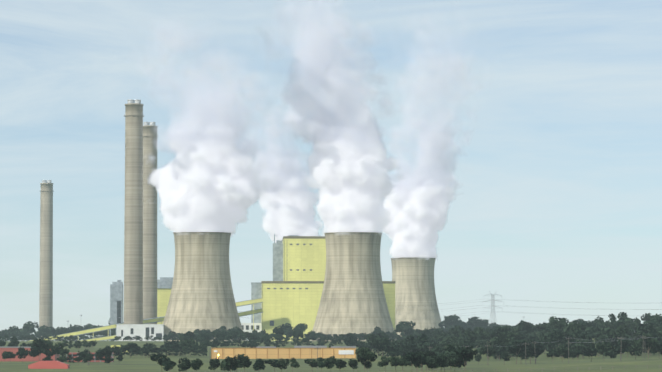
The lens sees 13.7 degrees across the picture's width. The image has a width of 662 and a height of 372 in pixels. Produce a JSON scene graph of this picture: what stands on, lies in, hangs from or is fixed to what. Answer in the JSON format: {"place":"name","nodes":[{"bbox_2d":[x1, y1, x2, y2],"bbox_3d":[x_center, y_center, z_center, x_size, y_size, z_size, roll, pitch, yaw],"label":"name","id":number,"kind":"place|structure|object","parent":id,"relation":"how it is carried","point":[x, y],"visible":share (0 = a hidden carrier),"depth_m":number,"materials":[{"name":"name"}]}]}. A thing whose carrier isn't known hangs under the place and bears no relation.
{"place":"outdoors","nodes":[
{"label":"outdoors","id":0,"kind":"place"},
{"bbox_2d":[116,324,163,340],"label":"building","id":1,"kind":"structure","parent":0,"point":[139,330],"depth_m":2948.76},
{"bbox_2d":[121,327,161,339],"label":"windows","id":2,"kind":"structure","parent":1,"relation":"attached to","point":[159,335],"depth_m":2948.83,"materials":[{"name":"grey glass"}]},
{"bbox_2d":[157,277,172,323],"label":"boiler house","id":3,"kind":"structure","parent":0,"point":[164,286],"depth_m":3440.18,"materials":[{"name":"yellow metal"}]},
{"bbox_2d":[238,308,262,316],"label":"conveyor","id":4,"kind":"object","parent":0,"point":[246,313],"visible":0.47,"depth_m":3232.84,"materials":[{"name":"yellow metal"}]},
{"bbox_2d":[0,338,661,371],"bbox_3d":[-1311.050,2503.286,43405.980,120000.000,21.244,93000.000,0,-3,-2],"label":"ground","id":5,"kind":"structure","parent":0,"point":[653,362],"depth_m":1174.39,"materials":[{"name":"green plant"}]},
{"bbox_2d":[7,326,19,335],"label":"tree","id":6,"kind":"object","parent":5,"relation":"on","point":[14,330],"visible":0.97,"depth_m":3333.95,"materials":[{"name":"green plant"}]},
{"bbox_2d":[16,347,28,358],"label":"tree","id":7,"kind":"object","parent":5,"relation":"on","point":[22,352],"visible":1,"depth_m":1387.32,"materials":[{"name":"green plant"}]},
{"bbox_2d":[20,321,38,333],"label":"tree","id":8,"kind":"object","parent":5,"relation":"on","point":[28,327],"visible":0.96,"depth_m":3380.15,"materials":[{"name":"green plant"}]},
{"bbox_2d":[0,347,59,360],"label":"roof","id":9,"kind":"structure","parent":5,"relation":"on","point":[28,357],"depth_m":1490.56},
{"bbox_2d":[26,346,39,356],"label":"tree","id":10,"kind":"object","parent":5,"relation":"on","point":[33,352],"visible":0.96,"depth_m":1416.44,"materials":[{"name":"green plant"}]},
{"bbox_2d":[30,338,49,354],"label":"tree","id":11,"kind":"object","parent":5,"relation":"on","point":[41,346],"visible":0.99,"depth_m":1421.20,"materials":[{"name":"green plant"}]},
{"bbox_2d":[37,325,51,335],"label":"tree","id":12,"kind":"object","parent":5,"relation":"on","point":[43,330],"visible":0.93,"depth_m":3362.36,"materials":[{"name":"green plant"}]},
{"bbox_2d":[39,180,53,340],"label":"chimney","id":13,"kind":"object","parent":5,"relation":"on","point":[46,264],"visible":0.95,"depth_m":4378.96,"materials":[{"name":"concrete"}]},
{"bbox_2d":[28,361,69,368],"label":"dirt mound","id":14,"kind":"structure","parent":5,"relation":"on","point":[49,365],"depth_m":1072.71,"materials":[{"name":"red soil"}]},
{"bbox_2d":[48,342,69,360],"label":"tree","id":15,"kind":"object","parent":5,"relation":"on","point":[57,349],"visible":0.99,"depth_m":1419.06,"materials":[{"name":"green plant"}]},
{"bbox_2d":[56,326,67,333],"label":"tree","id":16,"kind":"object","parent":5,"relation":"on","point":[62,330],"visible":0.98,"depth_m":3364.38,"materials":[{"name":"green plant"}]},
{"bbox_2d":[28,324,115,340],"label":"conveyor bridge","id":17,"kind":"structure","parent":5,"relation":"on","point":[93,330],"depth_m":3064.26,"materials":[{"name":"yellow painted steel"}]},
{"bbox_2d":[66,352,113,361],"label":"roof","id":18,"kind":"structure","parent":5,"relation":"on","point":[74,354],"depth_m":1441.94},
{"bbox_2d":[79,335,115,340],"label":"conveyor","id":19,"kind":"object","parent":5,"relation":"on","point":[104,338],"visible":0.46,"depth_m":3024.39,"materials":[{"name":"yellow metal"}]},
{"bbox_2d":[94,350,105,359],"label":"tree","id":20,"kind":"object","parent":5,"relation":"on","point":[99,354],"visible":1,"depth_m":1332.17,"materials":[{"name":"green plant"}]},
{"bbox_2d":[110,280,122,335],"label":"precipitator","id":21,"kind":"object","parent":5,"relation":"on","point":[116,291],"visible":0.62,"depth_m":3139.61,"materials":[{"name":"grey metal"}]},
{"bbox_2d":[117,301,120,323],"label":"precipitator opening","id":22,"kind":"object","parent":21,"relation":"attached to","point":[118,311],"visible":0.79,"depth_m":3138.41,"materials":[{"name":"grey metal"}]},
{"bbox_2d":[121,342,137,357],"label":"tree","id":23,"kind":"object","parent":5,"relation":"on","point":[127,346],"visible":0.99,"depth_m":1610.34,"materials":[{"name":"green plant"}]},
{"bbox_2d":[124,99,143,323],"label":"chimney","id":24,"kind":"object","parent":5,"relation":"on","point":[133,262],"visible":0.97,"depth_m":2988.08,"materials":[{"name":"concrete"}]},
{"bbox_2d":[118,316,164,323],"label":"conveyor bridge","id":25,"kind":"structure","parent":5,"relation":"on","point":[153,320],"depth_m":3107.45,"materials":[{"name":"yellow metal"}]},
{"bbox_2d":[143,122,157,323],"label":"chimney","id":26,"kind":"object","parent":5,"relation":"on","point":[150,136],"visible":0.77,"depth_m":3307.38,"materials":[{"name":"concrete"}]},
{"bbox_2d":[150,354,170,371],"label":"tree","id":27,"kind":"object","parent":5,"relation":"on","point":[162,359],"visible":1,"depth_m":879.12,"materials":[{"name":"green plant"}]},
{"bbox_2d":[161,340,176,355],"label":"tree","id":28,"kind":"object","parent":5,"relation":"on","point":[168,343],"visible":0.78,"depth_m":1676.26,"materials":[{"name":"green plant"}]},
{"bbox_2d":[162,360,176,370],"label":"tree","id":29,"kind":"object","parent":5,"relation":"on","point":[170,365],"visible":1,"depth_m":875.07,"materials":[{"name":"green plant"}]},
{"bbox_2d":[177,362,187,371],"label":"tree","id":30,"kind":"object","parent":5,"relation":"on","point":[183,366],"visible":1,"depth_m":867.17,"materials":[{"name":"green plant"}]},
{"bbox_2d":[178,357,190,371],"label":"tree","id":31,"kind":"object","parent":5,"relation":"on","point":[187,360],"visible":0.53,"depth_m":877.41,"materials":[{"name":"green plant"}]},
{"bbox_2d":[178,338,197,355],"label":"tree","id":32,"kind":"object","parent":5,"relation":"on","point":[190,342],"visible":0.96,"depth_m":1672.29,"materials":[{"name":"green plant"}]},
{"bbox_2d":[190,358,203,369],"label":"tree","id":33,"kind":"object","parent":5,"relation":"on","point":[196,364],"visible":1,"depth_m":875.29,"materials":[{"name":"green plant"}]},
{"bbox_2d":[163,232,246,340],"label":"cooling tower","id":34,"kind":"structure","parent":5,"relation":"on","point":[201,296],"depth_m":2966.51,"materials":[{"name":"concrete"}]},
{"bbox_2d":[208,358,219,371],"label":"tree","id":35,"kind":"object","parent":5,"relation":"on","point":[215,364],"visible":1,"depth_m":868.82,"materials":[{"name":"green plant"}]},
{"bbox_2d":[221,356,240,371],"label":"tree","id":36,"kind":"object","parent":5,"relation":"on","point":[229,363],"visible":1,"depth_m":826.73,"materials":[{"name":"green plant"}]},
{"bbox_2d":[225,331,237,339],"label":"tree","id":37,"kind":"object","parent":5,"relation":"on","point":[232,335],"visible":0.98,"depth_m":2142.42,"materials":[{"name":"green plant"}]},
{"bbox_2d":[233,354,251,370],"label":"tree","id":38,"kind":"object","parent":5,"relation":"on","point":[245,361],"visible":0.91,"depth_m":870.62,"materials":[{"name":"green plant"}]},
{"bbox_2d":[235,298,262,329],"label":"conveyor","id":39,"kind":"object","parent":5,"relation":"on","point":[249,302],"visible":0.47,"depth_m":3221.45,"materials":[{"name":"yellow metal"}]},
{"bbox_2d":[241,323,261,332],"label":"white annex","id":40,"kind":"object","parent":5,"relation":"on","point":[255,324],"visible":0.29,"depth_m":3272.31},
{"bbox_2d":[254,358,266,369],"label":"tree","id":41,"kind":"object","parent":5,"relation":"on","point":[259,360],"visible":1,"depth_m":884.11,"materials":[{"name":"green plant"}]},
{"bbox_2d":[251,234,282,322],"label":"stair tower","id":42,"kind":"structure","parent":5,"relation":"on","point":[256,290],"depth_m":3377.63,"materials":[{"name":"grey metal"}]},
{"bbox_2d":[267,359,279,371],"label":"tree","id":43,"kind":"object","parent":5,"relation":"on","point":[273,363],"visible":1,"depth_m":886.25,"materials":[{"name":"green plant"}]},
{"bbox_2d":[272,325,283,342],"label":"tree","id":44,"kind":"object","parent":5,"relation":"on","point":[278,331],"visible":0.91,"depth_m":2268.21,"materials":[{"name":"green plant"}]},
{"bbox_2d":[211,348,355,358],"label":"warehouse","id":45,"kind":"structure","parent":5,"relation":"on","point":[276,353],"depth_m":1554.90,"materials":[{"name":"orange metal"}]},
{"bbox_2d":[256,346,355,347],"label":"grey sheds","id":46,"kind":"object","parent":45,"relation":"attached to","point":[309,346],"visible":0.31,"depth_m":1895.18,"materials":[{"name":"grey metal"}]},
{"bbox_2d":[278,358,289,371],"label":"tree","id":47,"kind":"object","parent":5,"relation":"on","point":[283,363],"visible":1,"depth_m":886.82,"materials":[{"name":"green plant"}]},
{"bbox_2d":[285,357,299,371],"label":"tree","id":48,"kind":"object","parent":5,"relation":"on","point":[294,363],"visible":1,"depth_m":883.36,"materials":[{"name":"green plant"}]},
{"bbox_2d":[295,323,307,337],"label":"tree","id":49,"kind":"object","parent":5,"relation":"on","point":[302,327],"visible":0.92,"depth_m":2654.63,"materials":[{"name":"green plant"}]},
{"bbox_2d":[304,358,318,371],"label":"tree","id":50,"kind":"object","parent":5,"relation":"on","point":[313,363],"visible":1,"depth_m":879.25,"materials":[{"name":"green plant"}]},
{"bbox_2d":[317,357,329,367],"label":"tree","id":51,"kind":"object","parent":5,"relation":"on","point":[320,360],"visible":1,"depth_m":887.63,"materials":[{"name":"green plant"}]},
{"bbox_2d":[261,235,394,340],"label":"boiler house","id":52,"kind":"structure","parent":5,"relation":"on","point":[296,306],"depth_m":3257.07,"materials":[{"name":"yellow metal"}]},
{"bbox_2d":[267,244,311,325],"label":"windows","id":53,"kind":"structure","parent":52,"relation":"attached to","point":[271,323],"depth_m":3256.53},
{"bbox_2d":[324,356,339,368],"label":"tree","id":54,"kind":"object","parent":5,"relation":"on","point":[332,359],"visible":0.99,"depth_m":889.06,"materials":[{"name":"green plant"}]},
{"bbox_2d":[335,359,346,368],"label":"tree","id":55,"kind":"object","parent":5,"relation":"on","point":[340,364],"visible":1,"depth_m":882.90,"materials":[{"name":"green plant"}]},
{"bbox_2d":[343,337,354,345],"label":"tree","id":56,"kind":"object","parent":5,"relation":"on","point":[347,340],"visible":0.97,"depth_m":1925.07,"materials":[{"name":"green plant"}]},
{"bbox_2d":[348,358,357,368],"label":"tree","id":57,"kind":"object","parent":5,"relation":"on","point":[353,363],"visible":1,"depth_m":881.42,"materials":[{"name":"green plant"}]},
{"bbox_2d":[310,232,396,340],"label":"cooling tower","id":58,"kind":"structure","parent":5,"relation":"on","point":[353,299],"depth_m":2971.55,"materials":[{"name":"concrete"}]},
{"bbox_2d":[355,347,376,369],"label":"tree","id":59,"kind":"object","parent":5,"relation":"on","point":[364,354],"visible":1,"depth_m":892.51,"materials":[{"name":"green plant"}]},
{"bbox_2d":[366,334,379,351],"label":"tree","id":60,"kind":"object","parent":5,"relation":"on","point":[370,337],"visible":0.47,"depth_m":1724.65,"materials":[{"name":"green plant"}]},
{"bbox_2d":[372,337,390,356],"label":"tree","id":61,"kind":"object","parent":5,"relation":"on","point":[381,345],"visible":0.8,"depth_m":1457.96,"materials":[{"name":"green plant"}]},
{"bbox_2d":[377,356,390,366],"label":"tree","id":62,"kind":"object","parent":5,"relation":"on","point":[384,362],"visible":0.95,"depth_m":891.38,"materials":[{"name":"green plant"}]},
{"bbox_2d":[387,343,400,356],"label":"tree","id":63,"kind":"object","parent":5,"relation":"on","point":[394,347],"visible":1,"depth_m":1436.20,"materials":[{"name":"green plant"}]},
{"bbox_2d":[387,357,404,369],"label":"tree","id":64,"kind":"object","parent":5,"relation":"on","point":[395,362],"visible":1,"depth_m":882.58,"materials":[{"name":"green plant"}]},
{"bbox_2d":[394,321,415,332],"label":"tree","id":65,"kind":"object","parent":5,"relation":"on","point":[401,327],"visible":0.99,"depth_m":2568.20,"materials":[{"name":"green plant"}]},
{"bbox_2d":[405,351,420,365],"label":"tree","id":66,"kind":"object","parent":5,"relation":"on","point":[411,357],"visible":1,"depth_m":863.98,"materials":[{"name":"green plant"}]},
{"bbox_2d":[391,257,440,334],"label":"cooling tower","id":67,"kind":"structure","parent":5,"relation":"on","point":[413,278],"depth_m":3833.63,"materials":[{"name":"concrete"}]},
{"bbox_2d":[429,355,441,371],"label":"tree","id":68,"kind":"object","parent":5,"relation":"on","point":[435,362],"visible":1,"depth_m":875.68,"materials":[{"name":"green plant"}]},
{"bbox_2d":[436,354,447,367],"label":"tree","id":69,"kind":"object","parent":5,"relation":"on","point":[442,358],"visible":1,"depth_m":877.87,"materials":[{"name":"green plant"}]},
{"bbox_2d":[441,344,455,356],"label":"tree","id":70,"kind":"object","parent":5,"relation":"on","point":[449,349],"visible":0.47,"depth_m":991.35,"materials":[{"name":"green plant"}]},
{"bbox_2d":[445,357,456,367],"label":"tree","id":71,"kind":"object","parent":5,"relation":"on","point":[449,361],"visible":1,"depth_m":884.44,"materials":[{"name":"green plant"}]},
{"bbox_2d":[438,314,466,328],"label":"tree","id":72,"kind":"object","parent":5,"relation":"on","point":[454,320],"visible":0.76,"depth_m":3322.49,"materials":[{"name":"green plant"}]},
{"bbox_2d":[449,326,464,336],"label":"tree","id":73,"kind":"object","parent":5,"relation":"on","point":[456,331],"visible":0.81,"depth_m":1990.13,"materials":[{"name":"green plant"}]},
{"bbox_2d":[454,346,477,363],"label":"tree","id":74,"kind":"object","parent":5,"relation":"on","point":[466,353],"visible":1,"depth_m":882.37,"materials":[{"name":"green plant"}]},
{"bbox_2d":[466,316,488,329],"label":"tree","id":75,"kind":"object","parent":5,"relation":"on","point":[473,322],"visible":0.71,"depth_m":3325.75,"materials":[{"name":"green plant"}]},
{"bbox_2d":[477,345,495,364],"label":"tree","id":76,"kind":"object","parent":5,"relation":"on","point":[489,353],"visible":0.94,"depth_m":1252.47,"materials":[{"name":"green plant"}]},
{"bbox_2d":[483,291,501,323],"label":"pylon","id":77,"kind":"object","parent":5,"relation":"on","point":[492,297],"visible":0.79,"depth_m":3653.02,"materials":[{"name":"metal"}]},
{"bbox_2d":[485,337,510,359],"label":"tree","id":78,"kind":"object","parent":5,"relation":"on","point":[494,341],"visible":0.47,"depth_m":1472.62,"materials":[{"name":"green plant"}]},
{"bbox_2d":[487,325,510,339],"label":"tree","id":79,"kind":"object","parent":5,"relation":"on","point":[498,329],"visible":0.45,"depth_m":1754.05,"materials":[{"name":"green plant"}]},
{"bbox_2d":[493,343,508,359],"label":"tree","id":80,"kind":"object","parent":5,"relation":"on","point":[500,350],"visible":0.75,"depth_m":1452.03,"materials":[{"name":"green plant"}]},
{"bbox_2d":[500,351,511,364],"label":"tree","id":81,"kind":"object","parent":5,"relation":"on","point":[505,355],"visible":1,"depth_m":1233.40,"materials":[{"name":"green plant"}]},
{"bbox_2d":[506,339,527,364],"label":"tree","id":82,"kind":"object","parent":5,"relation":"on","point":[514,348],"visible":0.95,"depth_m":1222.45,"materials":[{"name":"green plant"}]},
{"bbox_2d":[514,344,531,357],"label":"tree","id":83,"kind":"object","parent":5,"relation":"on","point":[522,354],"visible":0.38,"depth_m":1262.41,"materials":[{"name":"green plant"}]},
{"bbox_2d":[515,320,533,333],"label":"tree","id":84,"kind":"object","parent":5,"relation":"on","point":[524,325],"visible":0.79,"depth_m":2087.25,"materials":[{"name":"green plant"}]},
{"bbox_2d":[524,339,539,363],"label":"tree","id":85,"kind":"object","parent":5,"relation":"on","point":[533,351],"visible":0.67,"depth_m":1275.52,"materials":[{"name":"green plant"}]},
{"bbox_2d":[527,342,544,363],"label":"tree","id":86,"kind":"object","parent":5,"relation":"on","point":[535,355],"visible":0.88,"depth_m":1282.04,"materials":[{"name":"green plant"}]},
{"bbox_2d":[536,322,554,337],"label":"tree","id":87,"kind":"object","parent":5,"relation":"on","point":[544,326],"visible":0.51,"depth_m":1861.95,"materials":[{"name":"green plant"}]},
{"bbox_2d":[542,329,563,356],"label":"tree","id":88,"kind":"object","parent":5,"relation":"on","point":[555,335],"visible":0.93,"depth_m":1522.83,"materials":[{"name":"green plant"}]},
{"bbox_2d":[546,348,559,360],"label":"tree","id":89,"kind":"object","parent":5,"relation":"on","point":[552,352],"visible":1,"depth_m":1261.00,"materials":[{"name":"green plant"}]},
{"bbox_2d":[550,318,569,331],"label":"tree","id":90,"kind":"object","parent":5,"relation":"on","point":[560,324],"visible":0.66,"depth_m":1878.52,"materials":[{"name":"green plant"}]},
{"bbox_2d":[468,336,651,347],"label":"power line","id":91,"kind":"object","parent":5,"relation":"on","point":[573,342],"visible":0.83,"depth_m":1090.81,"materials":[{"name":"metal"}]},
{"bbox_2d":[556,345,570,361],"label":"tree","id":92,"kind":"object","parent":5,"relation":"on","point":[563,350],"visible":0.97,"depth_m":1255.39,"materials":[{"name":"green plant"}]},
{"bbox_2d":[560,331,575,345],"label":"tree","id":93,"kind":"object","parent":5,"relation":"on","point":[571,341],"visible":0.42,"depth_m":1541.49,"materials":[{"name":"green plant"}]},
{"bbox_2d":[563,321,586,333],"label":"tree","id":94,"kind":"object","parent":5,"relation":"on","point":[574,326],"visible":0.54,"depth_m":1643.67,"materials":[{"name":"green plant"}]},
{"bbox_2d":[572,345,581,357],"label":"tree","id":95,"kind":"object","parent":5,"relation":"on","point":[577,349],"visible":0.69,"depth_m":1291.59,"materials":[{"name":"green plant"}]},
{"bbox_2d":[571,338,590,358],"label":"tree","id":96,"kind":"object","parent":5,"relation":"on","point":[580,345],"visible":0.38,"depth_m":1467.51,"materials":[{"name":"green plant"}]},
{"bbox_2d":[573,332,591,357],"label":"tree","id":97,"kind":"object","parent":5,"relation":"on","point":[583,335],"visible":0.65,"depth_m":1478.11,"materials":[{"name":"green plant"}]},
{"bbox_2d":[581,341,597,360],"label":"tree","id":98,"kind":"object","parent":5,"relation":"on","point":[590,349],"visible":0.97,"depth_m":1297.87,"materials":[{"name":"green plant"}]},
{"bbox_2d":[596,340,610,357],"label":"tree","id":99,"kind":"object","parent":5,"relation":"on","point":[605,347],"visible":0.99,"depth_m":1269.31,"materials":[{"name":"green plant"}]},
{"bbox_2d":[592,327,614,339],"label":"tree","id":100,"kind":"object","parent":5,"relation":"on","point":[602,331],"visible":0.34,"depth_m":1652.54,"materials":[{"name":"green plant"}]},
{"bbox_2d":[603,319,614,328],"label":"tree","id":101,"kind":"object","parent":5,"relation":"on","point":[609,324],"visible":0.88,"depth_m":2040.19,"materials":[{"name":"green plant"}]},
{"bbox_2d":[606,324,628,345],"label":"tree","id":102,"kind":"object","parent":5,"relation":"on","point":[619,331],"visible":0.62,"depth_m":1563.76,"materials":[{"name":"green plant"}]},
{"bbox_2d":[608,312,626,322],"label":"tree","id":103,"kind":"object","parent":5,"relation":"on","point":[622,316],"visible":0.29,"depth_m":2053.10,"materials":[{"name":"green plant"}]},
{"bbox_2d":[609,339,628,359],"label":"tree","id":104,"kind":"object","parent":5,"relation":"on","point":[621,348],"visible":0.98,"depth_m":1277.97,"materials":[{"name":"green plant"}]},
{"bbox_2d":[629,319,640,329],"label":"tree","id":105,"kind":"object","parent":5,"relation":"on","point":[635,324],"visible":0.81,"depth_m":1955.37,"materials":[{"name":"green plant"}]},
{"bbox_2d":[627,342,644,359],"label":"tree","id":106,"kind":"object","parent":5,"relation":"on","point":[634,349],"visible":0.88,"depth_m":1302.95,"materials":[{"name":"green plant"}]},
{"bbox_2d":[635,320,654,350],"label":"tree","id":107,"kind":"object","parent":5,"relation":"on","point":[645,328],"visible":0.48,"depth_m":1581.21,"materials":[{"name":"green plant"}]},
{"bbox_2d":[636,333,658,358],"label":"tree","id":108,"kind":"object","parent":5,"relation":"on","point":[652,343],"visible":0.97,"depth_m":1264.94,"materials":[{"name":"green plant"}]},
{"bbox_2d":[641,313,654,323],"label":"tree","id":109,"kind":"object","parent":5,"relation":"on","point":[645,318],"visible":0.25,"depth_m":2258.49,"materials":[{"name":"green plant"}]},
{"bbox_2d":[641,330,661,347],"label":"tree","id":110,"kind":"object","parent":5,"relation":"on","point":[653,334],"visible":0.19,"depth_m":1490.74,"materials":[{"name":"green plant"}]},
{"bbox_2d":[0,0,661,340],"label":"sky","id":111,"kind":"structure","parent":0,"point":[515,146],"materials":[{"name":"blue"}]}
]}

